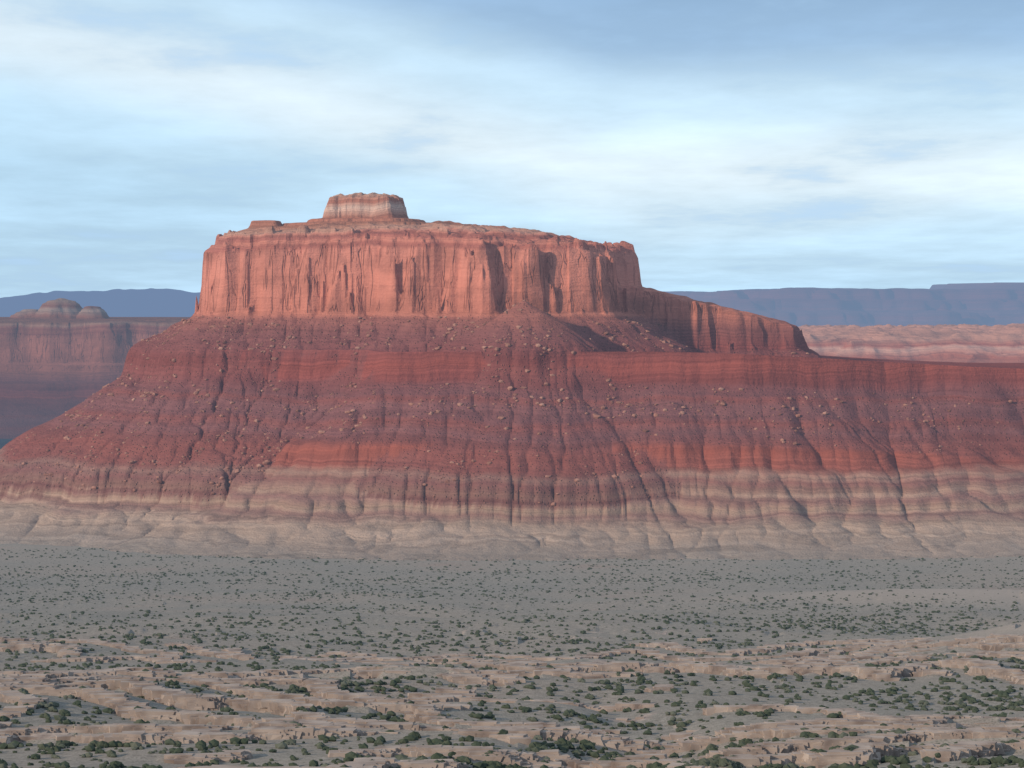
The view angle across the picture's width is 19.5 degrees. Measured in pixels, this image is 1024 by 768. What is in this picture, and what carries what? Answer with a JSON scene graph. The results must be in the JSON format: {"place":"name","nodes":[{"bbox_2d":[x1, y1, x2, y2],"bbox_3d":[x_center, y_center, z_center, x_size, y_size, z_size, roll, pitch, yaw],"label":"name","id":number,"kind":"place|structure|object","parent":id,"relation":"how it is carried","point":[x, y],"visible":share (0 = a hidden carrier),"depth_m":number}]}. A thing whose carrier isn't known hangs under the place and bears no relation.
{"place":"outdoors","nodes":[
{"label":"outdoors","id":0,"kind":"place"},
{"bbox_2d":[0,298,189,438],"bbox_3d":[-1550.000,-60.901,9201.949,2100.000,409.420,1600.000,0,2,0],"label":"mesa","id":1,"kind":"structure","parent":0,"point":[59,356],"depth_m":8895.01},
{"bbox_2d":[0,288,199,316],"bbox_3d":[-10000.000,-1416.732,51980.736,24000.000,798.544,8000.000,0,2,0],"label":"mountains","id":2,"kind":"structure","parent":0,"point":[151,302],"depth_m":50528.30},
{"bbox_2d":[0,439,1023,767],"bbox_3d":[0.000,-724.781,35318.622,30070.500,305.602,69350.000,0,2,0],"label":"ground","id":3,"kind":"structure","parent":0,"point":[602,633],"depth_m":2741.72},
{"bbox_2d":[0,192,1023,560],"bbox_3d":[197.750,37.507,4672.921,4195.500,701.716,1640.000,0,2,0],"label":"butte","id":4,"kind":"object","parent":3,"relation":"on","point":[384,264],"visible":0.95,"depth_m":4486.22},
{"bbox_2d":[0,300,1012,505],"bbox_3d":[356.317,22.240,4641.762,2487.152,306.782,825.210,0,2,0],"label":"boulders","id":5,"kind":"object","parent":4,"relation":"on","point":[595,416],"visible":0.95,"depth_m":4536.74},
{"bbox_2d":[0,634,1023,767],"bbox_3d":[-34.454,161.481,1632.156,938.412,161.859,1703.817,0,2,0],"label":"rock outcrops","id":6,"kind":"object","parent":3,"relation":"on","point":[874,746],"depth_m":1386.62},
{"bbox_2d":[0,547,1023,767],"bbox_3d":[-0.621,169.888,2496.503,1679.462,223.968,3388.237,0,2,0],"label":"shrubs","id":7,"kind":"object","parent":3,"relation":"on","point":[563,745],"visible":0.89,"depth_m":1663.53},
{"bbox_2d":[798,323,1023,362],"bbox_3d":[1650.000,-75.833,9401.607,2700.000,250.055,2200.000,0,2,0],"label":"rock formation","id":8,"kind":"object","parent":3,"relation":"on","point":[969,343],"visible":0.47,"depth_m":8743.44},
{"bbox_2d":[0,0,1023,297],"label":"sky","id":9,"kind":"structure","parent":0,"point":[734,144]},
{"bbox_2d":[663,282,1023,326],"bbox_3d":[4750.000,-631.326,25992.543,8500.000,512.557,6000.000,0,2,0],"label":"mesa","id":10,"kind":"structure","parent":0,"point":[994,303],"depth_m":24301.91}
]}

